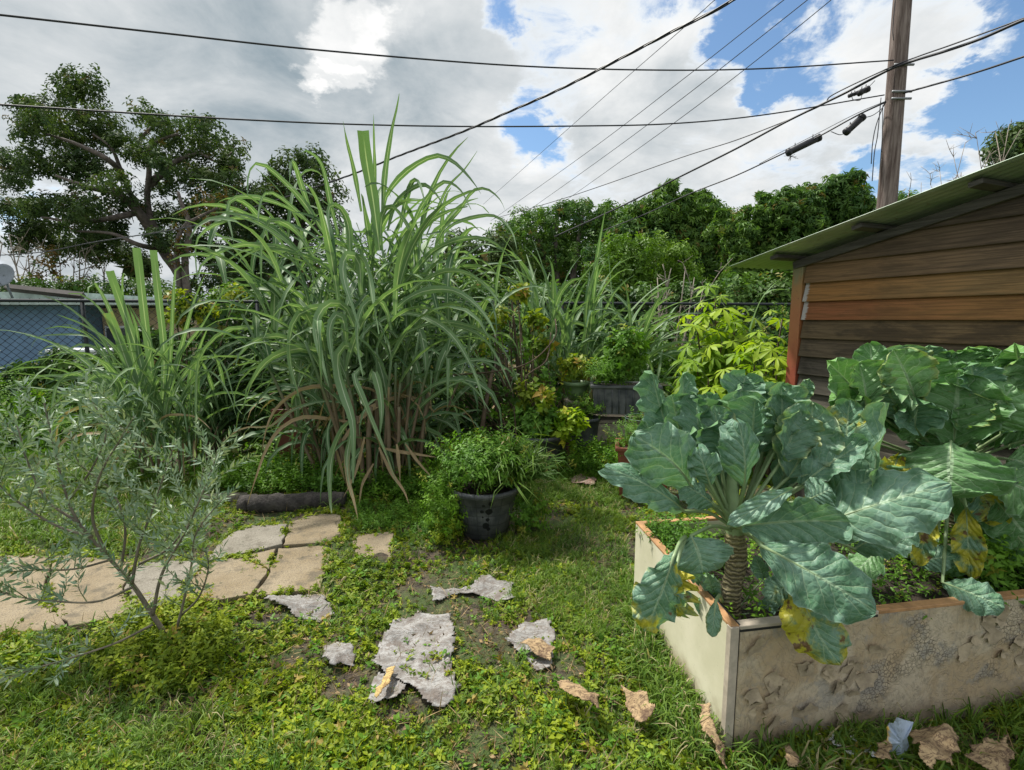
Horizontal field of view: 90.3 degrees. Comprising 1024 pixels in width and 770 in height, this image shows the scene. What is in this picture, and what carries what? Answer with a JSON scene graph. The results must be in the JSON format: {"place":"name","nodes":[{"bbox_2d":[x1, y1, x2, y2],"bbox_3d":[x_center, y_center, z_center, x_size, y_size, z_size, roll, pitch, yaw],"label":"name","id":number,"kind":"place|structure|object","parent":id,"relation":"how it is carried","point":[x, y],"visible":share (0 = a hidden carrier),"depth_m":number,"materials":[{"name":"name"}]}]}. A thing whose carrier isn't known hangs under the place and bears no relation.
{"place":"outdoors","nodes":[
{"label":"outdoors","id":0,"kind":"place"},
{"bbox_2d":[0,0,734,255],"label":"overhead cable","id":1,"kind":"object","parent":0,"point":[725,4],"visible":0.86,"depth_m":6.29,"materials":[{"name":"rubber"}]},
{"bbox_2d":[0,340,1023,769],"bbox_3d":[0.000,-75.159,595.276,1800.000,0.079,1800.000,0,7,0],"label":"ground","id":2,"kind":"structure","parent":0,"point":[442,606],"depth_m":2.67,"materials":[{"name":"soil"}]},
{"bbox_2d":[0,366,129,467],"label":"yellow green weed bank","id":3,"kind":"structure","parent":2,"relation":"on","point":[5,411],"depth_m":5.84,"materials":[{"name":"green plant"}]},
{"bbox_2d":[22,244,107,293],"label":"rusty bush","id":4,"kind":"object","parent":2,"relation":"on","point":[51,255],"visible":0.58,"depth_m":20.47,"materials":[{"name":"green plant"}]},
{"bbox_2d":[0,273,205,299],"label":"clipped hedge","id":5,"kind":"object","parent":2,"relation":"on","point":[69,285],"visible":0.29,"depth_m":18.49,"materials":[{"name":"green plant"}]},
{"bbox_2d":[0,284,206,372],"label":"blue house","id":6,"kind":"structure","parent":2,"relation":"on","point":[23,292],"depth_m":12.94,"materials":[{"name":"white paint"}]},
{"bbox_2d":[0,459,215,556],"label":"grass","id":7,"kind":"structure","parent":2,"relation":"on","point":[11,519],"depth_m":4.12,"materials":[{"name":"plant"}]},
{"bbox_2d":[0,359,259,688],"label":"olive sapling","id":8,"kind":"object","parent":2,"relation":"on","point":[95,405],"visible":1,"depth_m":2.46,"materials":[{"name":"green plant"}]},
{"bbox_2d":[0,667,283,769],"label":"corner grass","id":9,"kind":"structure","parent":2,"relation":"on","point":[166,727],"depth_m":1.98,"materials":[{"name":"plant"}]},
{"bbox_2d":[0,248,291,492],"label":"cane clump","id":10,"kind":"object","parent":2,"relation":"on","point":[142,374],"visible":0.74,"depth_m":5.04,"materials":[{"name":"green plant"}]},
{"bbox_2d":[0,62,296,299],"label":"spreading tree","id":11,"kind":"object","parent":2,"relation":"on","point":[78,152],"visible":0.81,"depth_m":22.73,"materials":[{"name":"green plant"}]},
{"bbox_2d":[68,583,239,703],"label":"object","id":12,"kind":"object","parent":2,"relation":"on","point":[122,658],"visible":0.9,"depth_m":2.40,"materials":[{"name":"green plant"}]},
{"bbox_2d":[0,514,393,634],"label":"path","id":13,"kind":"structure","parent":2,"relation":"on","point":[297,564],"depth_m":3.16,"materials":[{"name":"stone"}]},
{"bbox_2d":[1,510,398,639],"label":"joint weeds","id":14,"kind":"object","parent":2,"relation":"on","point":[244,556],"visible":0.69,"depth_m":3.37,"materials":[{"name":"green plant"}]},
{"bbox_2d":[164,186,244,298],"bbox_3d":[-11.704,-4.249,19.647,2.808,6.806,1.478,-5,9,-31],"label":"ivy clad tree","id":15,"kind":"object","parent":2,"relation":"on","point":[183,282],"visible":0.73,"depth_m":19.33,"materials":[{"name":"green plant"}]},
{"bbox_2d":[163,282,247,399],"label":"yellow tipped shoots","id":16,"kind":"object","parent":2,"relation":"on","point":[199,319],"visible":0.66,"depth_m":5.70,"materials":[{"name":"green plant"}]},
{"bbox_2d":[194,282,254,353],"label":"wild bush","id":17,"kind":"object","parent":2,"relation":"on","point":[215,292],"visible":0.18,"depth_m":12.57,"materials":[{"name":"green plant"}]},
{"bbox_2d":[167,293,319,454],"bbox_3d":[-3.058,-0.104,5.940,1.635,1.907,0.902,-3,8,-21],"label":"citrus shrub","id":18,"kind":"object","parent":2,"relation":"on","point":[232,414],"visible":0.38,"depth_m":5.83,"materials":[{"name":"green plant"}]},
{"bbox_2d":[210,141,367,294],"bbox_3d":[-11.649,-6.996,26.324,8.985,10.579,4.471,0,7,0],"label":"round dark tree","id":19,"kind":"object","parent":2,"relation":"on","point":[306,162],"visible":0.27,"depth_m":25.46,"materials":[{"name":"green plant"}]},
{"bbox_2d":[236,491,346,512],"bbox_3d":[-1.875,1.001,4.362,0.866,0.178,0.199,-1,7,-10],"label":"rotten log","id":20,"kind":"object","parent":2,"relation":"on","point":[276,502],"visible":0.84,"depth_m":4.29,"materials":[{"name":"wood"}]},
{"bbox_2d":[264,594,333,622],"bbox_3d":[-1.180,1.231,2.899,0.412,0.070,0.227,3,8,25],"label":"stone","id":21,"kind":"object","parent":2,"relation":"on","point":[297,603],"visible":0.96,"depth_m":2.86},
{"bbox_2d":[271,403,327,459],"bbox_3d":[-2.384,0.544,5.868,0.590,0.620,0.440,-1,7,-9],"label":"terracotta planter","id":22,"kind":"object","parent":2,"relation":"on","point":[284,439],"visible":0.2,"depth_m":5.67,"materials":[{"name":"ceramic"}]},
{"bbox_2d":[183,446,447,502],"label":"bed edge weeds","id":23,"kind":"object","parent":2,"relation":"on","point":[276,474],"visible":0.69,"depth_m":4.74,"materials":[{"name":"green plant"}]},
{"bbox_2d":[322,642,355,665],"bbox_3d":[-0.837,1.291,2.471,0.160,0.044,0.209,-2,8,-16],"label":"stone","id":24,"kind":"object","parent":2,"relation":"on","point":[342,653],"visible":0.99,"depth_m":2.44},
{"bbox_2d":[150,96,548,521],"bbox_3d":[-1.420,-0.739,5.253,3.804,3.681,3.765,-4,9,-30],"label":"tall cane clump","id":25,"kind":"object","parent":2,"relation":"on","point":[381,431],"visible":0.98,"depth_m":4.75,"materials":[{"name":"green plant"}]},
{"bbox_2d":[368,672,405,703],"bbox_3d":[-0.544,1.317,2.239,0.166,0.051,0.221,0,7,0],"label":"crumpled sheeting","id":26,"kind":"object","parent":2,"relation":"on","point":[397,685],"visible":0.8,"depth_m":2.21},
{"bbox_2d":[0,384,775,484],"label":"ground cover","id":27,"kind":"object","parent":2,"relation":"on","point":[258,448],"visible":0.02,"depth_m":5.75,"materials":[{"name":"green plant"}]},
{"bbox_2d":[510,429,564,471],"bbox_3d":[0.270,0.707,5.385,0.612,0.421,0.612,0,7,0],"label":"black pot","id":28,"kind":"object","parent":27,"relation":"on","point":[555,441],"visible":0.3,"depth_m":5.13,"materials":[{"name":"plastic"}]},
{"bbox_2d":[504,402,565,437],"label":"pot herb","id":29,"kind":"object","parent":28,"relation":"in","point":[529,417],"visible":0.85,"depth_m":5.19,"materials":[{"name":"green plant"}]},
{"bbox_2d":[546,406,589,450],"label":"bitter melon vine","id":30,"kind":"object","parent":28,"relation":"in","point":[568,429],"visible":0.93,"depth_m":5.18,"materials":[{"name":"green plant"}]},
{"bbox_2d":[346,492,443,536],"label":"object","id":31,"kind":"object","parent":2,"relation":"on","point":[389,513],"visible":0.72,"depth_m":4.13,"materials":[{"name":"green plant"}]},
{"bbox_2d":[0,298,790,431],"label":"chain link fence","id":32,"kind":"object","parent":2,"relation":"on","point":[84,312],"visible":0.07,"depth_m":7.04,"materials":[{"name":"black metal"}]},
{"bbox_2d":[0,323,290,447],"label":"fence vine","id":33,"kind":"object","parent":32,"relation":"attached to","point":[40,382],"visible":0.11,"depth_m":6.64,"materials":[{"name":"green plant"}]},
{"bbox_2d":[592,304,789,396],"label":"fence vine","id":34,"kind":"object","parent":32,"relation":"attached to","point":[769,329],"visible":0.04,"depth_m":8.04,"materials":[{"name":"green plant"}]},
{"bbox_2d":[264,370,530,452],"bbox_3d":[-1.393,0.356,6.181,3.298,1.086,1.163,0,7,0],"label":"dark understorey","id":35,"kind":"object","parent":2,"relation":"on","point":[474,416],"visible":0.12,"depth_m":6.14,"materials":[{"name":"green plant"}]},
{"bbox_2d":[371,610,460,706],"bbox_3d":[-0.441,1.274,2.445,0.441,0.080,0.694,0,7,0],"label":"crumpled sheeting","id":36,"kind":"object","parent":2,"relation":"on","point":[395,634],"visible":0.99,"depth_m":2.44,"materials":[{"name":"stone"}]},
{"bbox_2d":[290,333,582,437],"bbox_3d":[-0.840,0.015,7.311,4.535,1.545,1.295,-1,7,-9],"label":"fence vine","id":37,"kind":"object","parent":2,"relation":"on","point":[513,361],"visible":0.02,"depth_m":7.31,"materials":[{"name":"green plant"}]},
{"bbox_2d":[412,468,470,543],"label":"climbing weed","id":38,"kind":"object","parent":2,"relation":"on","point":[445,502],"visible":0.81,"depth_m":3.65,"materials":[{"name":"green plant"}]},
{"bbox_2d":[428,510,466,550],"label":"climbing weed","id":39,"kind":"object","parent":2,"relation":"on","point":[448,537],"visible":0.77,"depth_m":3.60,"materials":[{"name":"green plant"}]},
{"bbox_2d":[367,226,537,293],"bbox_3d":[-2.235,-3.256,18.803,6.413,5.102,3.319,0,7,0],"label":"dark thicket tree","id":40,"kind":"object","parent":2,"relation":"on","point":[492,257],"visible":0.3,"depth_m":18.09,"materials":[{"name":"green plant"}]},
{"bbox_2d":[429,269,493,365],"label":"wild bush","id":41,"kind":"object","parent":2,"relation":"on","point":[473,293],"visible":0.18,"depth_m":11.50,"materials":[{"name":"green plant"}]},
{"bbox_2d":[430,575,514,601],"bbox_3d":[-0.235,1.213,3.049,0.507,0.058,0.281,-1,7,-8],"label":"stone","id":42,"kind":"object","parent":2,"relation":"on","point":[485,585],"visible":0.98,"depth_m":3.04,"materials":[{"name":"stone"}]},
{"bbox_2d":[449,477,520,539],"bbox_3d":[-0.210,0.927,3.870,0.552,0.371,0.552,0,7,0],"label":"barrel tub","id":43,"kind":"object","parent":2,"relation":"on","point":[483,521],"visible":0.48,"depth_m":3.69,"materials":[{"name":"plastic"}]},
{"bbox_2d":[422,424,537,495],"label":"tub weeds","id":44,"kind":"object","parent":43,"relation":"on","point":[470,451],"visible":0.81,"depth_m":3.65,"materials":[{"name":"green plant"}]},
{"bbox_2d":[470,421,571,509],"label":"tub grass","id":45,"kind":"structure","parent":43,"relation":"in","point":[537,462],"depth_m":3.69,"materials":[{"name":"plant"}]},
{"bbox_2d":[438,291,562,441],"bbox_3d":[-0.152,-0.163,6.173,1.444,1.964,1.051,4,8,29],"label":"tangled brown shrub","id":46,"kind":"object","parent":2,"relation":"on","point":[512,347],"visible":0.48,"depth_m":6.09,"materials":[{"name":"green plant"}]},
{"bbox_2d":[445,319,556,439],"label":"bare stems","id":47,"kind":"object","parent":2,"relation":"on","point":[484,410],"visible":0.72,"depth_m":5.41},
{"bbox_2d":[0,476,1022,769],"bbox_3d":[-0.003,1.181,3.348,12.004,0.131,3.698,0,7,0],"label":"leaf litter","id":48,"kind":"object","parent":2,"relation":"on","point":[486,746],"visible":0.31,"depth_m":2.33,"materials":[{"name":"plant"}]},
{"bbox_2d":[0,469,1023,769],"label":"creeping weeds","id":49,"kind":"object","parent":2,"relation":"on","point":[366,723],"visible":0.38,"depth_m":2.16,"materials":[{"name":"green plant"}]},
{"bbox_2d":[0,453,1023,769],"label":"clover","id":50,"kind":"object","parent":2,"relation":"on","point":[370,663],"visible":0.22,"depth_m":2.20,"materials":[{"name":"green plant"}]},
{"bbox_2d":[433,260,602,433],"bbox_3d":[0.149,-0.475,6.987,2.416,2.362,2.435,-4,8,-28],"label":"arching cane clump","id":51,"kind":"object","parent":2,"relation":"on","point":[523,329],"visible":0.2,"depth_m":6.95,"materials":[{"name":"green plant"}]},
{"bbox_2d":[484,282,559,433],"bbox_3d":[0.234,-0.149,5.747,0.783,2.039,1.333,-3,8,-23],"label":"yellow leaf cluster","id":52,"kind":"object","parent":2,"relation":"on","point":[543,400],"visible":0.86,"depth_m":5.84,"materials":[{"name":"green plant"}]},
{"bbox_2d":[472,327,571,431],"bbox_3d":[0.012,0.082,5.994,0.868,1.522,1.162,-5,9,-34],"label":"green tangle","id":53,"kind":"object","parent":2,"relation":"on","point":[526,354],"visible":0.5,"depth_m":5.88,"materials":[{"name":"green plant"}]},
{"bbox_2d":[505,618,555,669],"bbox_3d":[0.092,1.273,2.523,0.255,0.037,0.419,0,7,0],"label":"crumpled sheeting","id":54,"kind":"object","parent":2,"relation":"on","point":[541,628],"visible":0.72,"depth_m":2.58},
{"bbox_2d":[509,482,555,533],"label":"side weed","id":55,"kind":"object","parent":2,"relation":"on","point":[528,511],"visible":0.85,"depth_m":3.81,"materials":[{"name":"green plant"}]},
{"bbox_2d":[519,278,585,352],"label":"wild bush","id":56,"kind":"object","parent":2,"relation":"on","point":[569,295],"visible":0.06,"depth_m":11.49,"materials":[{"name":"green plant"}]},
{"bbox_2d":[495,503,633,646],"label":"grass","id":57,"kind":"structure","parent":2,"relation":"on","point":[589,575],"depth_m":3.30,"materials":[{"name":"plant"}]},
{"bbox_2d":[500,196,628,295],"bbox_3d":[2.408,-4.992,23.572,6.756,7.403,3.718,0,7,0],"label":"feathery tree","id":58,"kind":"object","parent":2,"relation":"on","point":[549,222],"visible":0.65,"depth_m":22.91,"materials":[{"name":"green plant"}]},
{"bbox_2d":[487,207,642,408],"bbox_3d":[0.679,-0.739,6.894,2.148,2.908,2.641,1,7,10],"label":"cane clump","id":59,"kind":"object","parent":2,"relation":"on","point":[590,303],"visible":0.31,"depth_m":6.69,"materials":[{"name":"green plant"}]},
{"bbox_2d":[516,471,629,508],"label":"grass","id":60,"kind":"structure","parent":2,"relation":"on","point":[598,489],"depth_m":4.63,"materials":[{"name":"plant"}]},
{"bbox_2d":[564,398,587,417],"bbox_3d":[0.755,0.498,6.064,0.260,0.660,0.260,0,7,0],"label":"pot block","id":61,"kind":"object","parent":2,"relation":"on","point":[569,400],"depth_m":5.90,"materials":[{"name":"concrete"}]},
{"bbox_2d":[563,380,588,399],"bbox_3d":[0.755,0.059,6.007,0.302,0.206,0.302,0,7,0],"label":"green pot","id":62,"kind":"object","parent":61,"relation":"on","point":[577,387],"visible":0.84,"depth_m":5.91,"materials":[{"name":"plastic"}]},
{"bbox_2d":[556,353,597,384],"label":"yellow pot plant","id":63,"kind":"object","parent":62,"relation":"in","point":[570,367],"visible":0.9,"depth_m":5.92,"materials":[{"name":"green plant"}]},
{"bbox_2d":[557,680,599,707],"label":"dead leaf","id":64,"kind":"object","parent":2,"relation":"on","point":[576,690],"visible":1,"depth_m":2.06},
{"bbox_2d":[552,434,630,483],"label":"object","id":65,"kind":"object","parent":2,"relation":"on","point":[602,458],"visible":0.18,"depth_m":5.23,"materials":[{"name":"green plant"}]},
{"bbox_2d":[557,411,643,454],"bbox_3d":[1.059,0.593,6.056,1.235,0.468,0.540,0,7,0],"label":"plank stand","id":66,"kind":"object","parent":2,"relation":"on","point":[609,420],"visible":0.11,"depth_m":5.79,"materials":[{"name":"grey wood"}]},
{"bbox_2d":[559,392,606,418],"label":"grey pot weed","id":67,"kind":"object","parent":66,"relation":"on","point":[588,409],"visible":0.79,"depth_m":5.70,"materials":[{"name":"green plant"}]},
{"bbox_2d":[590,381,662,414],"bbox_3d":[1.284,0.150,5.817,0.780,0.335,0.400,1,7,7],"label":"black trough","id":68,"kind":"object","parent":66,"relation":"on","point":[618,399],"visible":0.59,"depth_m":5.67,"materials":[{"name":"plastic"}]},
{"bbox_2d":[582,354,646,384],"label":"trough herbs","id":69,"kind":"object","parent":68,"relation":"in","point":[609,368],"visible":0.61,"depth_m":5.64,"materials":[{"name":"green plant"}]},
{"bbox_2d":[600,323,650,382],"bbox_3d":[1.285,-0.347,5.754,0.572,0.706,0.482,-2,8,-13],"label":"tall basil","id":70,"kind":"object","parent":68,"relation":"in","point":[626,347],"visible":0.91,"depth_m":5.65,"materials":[{"name":"green plant"}]},
{"bbox_2d":[569,274,639,335],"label":"wild bush","id":71,"kind":"object","parent":2,"relation":"on","point":[616,284],"visible":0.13,"depth_m":11.57,"materials":[{"name":"green plant"}]},
{"bbox_2d":[520,255,731,396],"bbox_3d":[1.709,-0.514,6.956,2.290,2.445,2.363,7,10,43],"label":"cane clump","id":72,"kind":"object","parent":2,"relation":"on","point":[647,318],"visible":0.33,"depth_m":6.79,"materials":[{"name":"green plant"}]},
{"bbox_2d":[615,438,666,497],"bbox_3d":[1.200,0.772,4.687,0.500,0.470,0.400,1,7,11],"label":"terracotta trough","id":73,"kind":"object","parent":2,"relation":"on","point":[620,449],"visible":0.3,"depth_m":4.54,"materials":[{"name":"ceramic"}]},
{"bbox_2d":[603,406,642,456],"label":"trough weed","id":74,"kind":"object","parent":73,"relation":"in","point":[632,429],"visible":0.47,"depth_m":4.54,"materials":[{"name":"green plant"}]},
{"bbox_2d":[580,228,714,307],"bbox_3d":[3.557,-2.049,13.330,3.592,4.066,2.318,0,7,0],"label":"lime green tree","id":75,"kind":"object","parent":2,"relation":"on","point":[667,252],"visible":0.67,"depth_m":12.69,"materials":[{"name":"green plant"}]},
{"bbox_2d":[613,280,688,346],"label":"wild bush","id":76,"kind":"object","parent":2,"relation":"on","point":[643,291],"visible":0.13,"depth_m":11.68,"materials":[{"name":"green plant"}]},
{"bbox_2d":[601,558,730,769],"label":"planter side grass","id":77,"kind":"structure","parent":2,"relation":"on","point":[673,688],"depth_m":2.17,"materials":[{"name":"plant"}]},
{"bbox_2d":[621,685,655,722],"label":"dead leaf","id":78,"kind":"object","parent":77,"relation":"on","point":[635,701],"visible":1,"depth_m":2.02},
{"bbox_2d":[580,178,757,340],"bbox_3d":[6.425,-4.420,19.585,7.533,7.251,3.599,0,7,0],"label":"broad crowned tree","id":79,"kind":"object","parent":2,"relation":"on","point":[691,217],"visible":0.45,"depth_m":18.39,"materials":[{"name":"green plant"}]},
{"bbox_2d":[650,255,732,348],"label":"pale dead sapling","id":80,"kind":"object","parent":2,"relation":"on","point":[667,295],"visible":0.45,"depth_m":10.21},
{"bbox_2d":[657,272,727,351],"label":"wild bush","id":81,"kind":"object","parent":2,"relation":"on","point":[687,288],"visible":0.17,"depth_m":11.52,"materials":[{"name":"green plant"}]},
{"bbox_2d":[624,300,789,397],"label":"herb bank","id":82,"kind":"structure","parent":2,"relation":"on","point":[671,361],"depth_m":6.97,"materials":[{"name":"green plant"}]},
{"bbox_2d":[671,283,779,399],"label":"cassava plant","id":83,"kind":"object","parent":2,"relation":"on","point":[715,356],"visible":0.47,"depth_m":5.63,"materials":[{"name":"green plant"}]},
{"bbox_2d":[701,269,778,340],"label":"wild bush","id":84,"kind":"object","parent":2,"relation":"on","point":[739,290],"visible":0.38,"depth_m":10.94,"materials":[{"name":"green plant"}]},
{"bbox_2d":[730,309,789,477],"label":"cassava plant","id":85,"kind":"object","parent":2,"relation":"on","point":[780,363],"visible":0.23,"depth_m":4.96,"materials":[{"name":"green plant"}]},
{"bbox_2d":[745,269,792,377],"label":"wild bush","id":86,"kind":"object","parent":2,"relation":"on","point":[785,294],"visible":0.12,"depth_m":10.60,"materials":[{"name":"green plant"}]},
{"bbox_2d":[701,167,875,302],"bbox_3d":[9.143,-3.530,15.727,6.500,6.444,2.897,0,7,0],"label":"tall billowing tree","id":87,"kind":"object","parent":2,"relation":"on","point":[786,214],"visible":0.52,"depth_m":14.81,"materials":[{"name":"green plant"}]},
{"bbox_2d":[634,515,1023,749],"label":"raised planter","id":88,"kind":"object","parent":2,"relation":"on","point":[750,672],"visible":0.42,"depth_m":2.02,"materials":[{"name":"beige concrete"}]},
{"bbox_2d":[633,503,724,566],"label":"planter corner weed","id":89,"kind":"object","parent":88,"relation":"on","point":[685,530],"visible":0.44,"depth_m":2.67,"materials":[{"name":"green plant"}]},
{"bbox_2d":[598,370,953,665],"bbox_3d":[0.960,0.498,2.016,1.263,1.087,0.857,0,7,0],"label":"collard plant","id":90,"kind":"object","parent":88,"relation":"on","point":[817,589],"visible":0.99,"depth_m":1.89,"materials":[{"name":"green plant"}]},
{"bbox_2d":[650,522,1023,619],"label":"planter weeds","id":91,"kind":"object","parent":88,"relation":"in","point":[880,581],"visible":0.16,"depth_m":2.28,"materials":[{"name":"green plant"}]},
{"bbox_2d":[826,341,1023,615],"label":"collard plant","id":92,"kind":"object","parent":88,"relation":"on","point":[950,414],"visible":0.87,"depth_m":2.23,"materials":[{"name":"green plant"}]},
{"bbox_2d":[932,518,1023,605],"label":"weeds","id":93,"kind":"object","parent":88,"relation":"in","point":[992,570],"visible":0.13,"depth_m":2.17,"materials":[{"name":"green plant"}]},
{"bbox_2d":[695,686,1023,769],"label":"grass","id":94,"kind":"structure","parent":2,"relation":"on","point":[1019,763],"depth_m":1.90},
{"bbox_2d":[697,703,727,768],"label":"dead leaf","id":95,"kind":"object","parent":94,"relation":"on","point":[707,724],"visible":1,"depth_m":1.87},
{"bbox_2d":[909,723,960,768],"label":"dead leaf","id":96,"kind":"object","parent":94,"relation":"on","point":[938,742],"visible":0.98,"depth_m":1.79,"materials":[{"name":"plant"}]},
{"bbox_2d":[964,734,1014,769],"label":"dead leaf","id":97,"kind":"object","parent":94,"relation":"on","point":[998,756],"visible":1,"depth_m":1.80,"materials":[{"name":"plant"}]},
{"bbox_2d":[730,153,1023,497],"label":"wooden shed","id":98,"kind":"structure","parent":2,"relation":"on","point":[942,265],"depth_m":3.59,"materials":[{"name":"brown wood"}]},
{"bbox_2d":[871,0,914,209],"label":"utility pole","id":99,"kind":"object","parent":2,"relation":"on","point":[891,144],"visible":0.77,"depth_m":8.95,"materials":[{"name":"brown wood"}]},
{"bbox_2d":[0,94,884,126],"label":"overhead cable","id":100,"kind":"object","parent":99,"relation":"attached to","point":[28,106],"visible":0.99,"depth_m":7.29,"materials":[{"name":"rubber"}]},
{"bbox_2d":[0,14,893,70],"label":"overhead cable","id":101,"kind":"object","parent":99,"relation":"attached to","point":[86,24],"visible":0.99,"depth_m":7.14,"materials":[{"name":"rubber"}]},
{"bbox_2d":[494,17,1023,218],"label":"overhead cable","id":102,"kind":"object","parent":99,"relation":"attached to","point":[809,111],"visible":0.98,"depth_m":9.44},
{"bbox_2d":[554,18,1023,236],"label":"overhead cable","id":103,"kind":"object","parent":99,"relation":"attached to","point":[915,60],"visible":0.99,"depth_m":9.44,"materials":[{"name":"rubber"}]},
{"bbox_2d":[886,717,913,760],"bbox_3d":[1.394,1.284,1.835,0.108,0.206,0.031,0,7,0],"label":"paint flake","id":104,"kind":"object","parent":2,"relation":"on","point":[898,730],"visible":0.74,"depth_m":1.83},
{"bbox_2d":[906,119,1020,196],"bbox_3d":[9.358,-2.608,10.696,2.132,5.664,1.750,0,7,0],"label":"bare tree","id":105,"kind":"object","parent":2,"relation":"on","point":[999,156],"visible":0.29,"depth_m":10.49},
{"bbox_2d":[978,121,1023,166],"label":"overhanging tree","id":106,"kind":"object","parent":2,"relation":"on","point":[1016,148],"visible":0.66,"depth_m":12.11,"materials":[{"name":"green plant"}]},
{"bbox_2d":[0,0,1023,316],"label":"sky","id":107,"kind":"structure","parent":0,"point":[222,79],"materials":[{"name":"white"}]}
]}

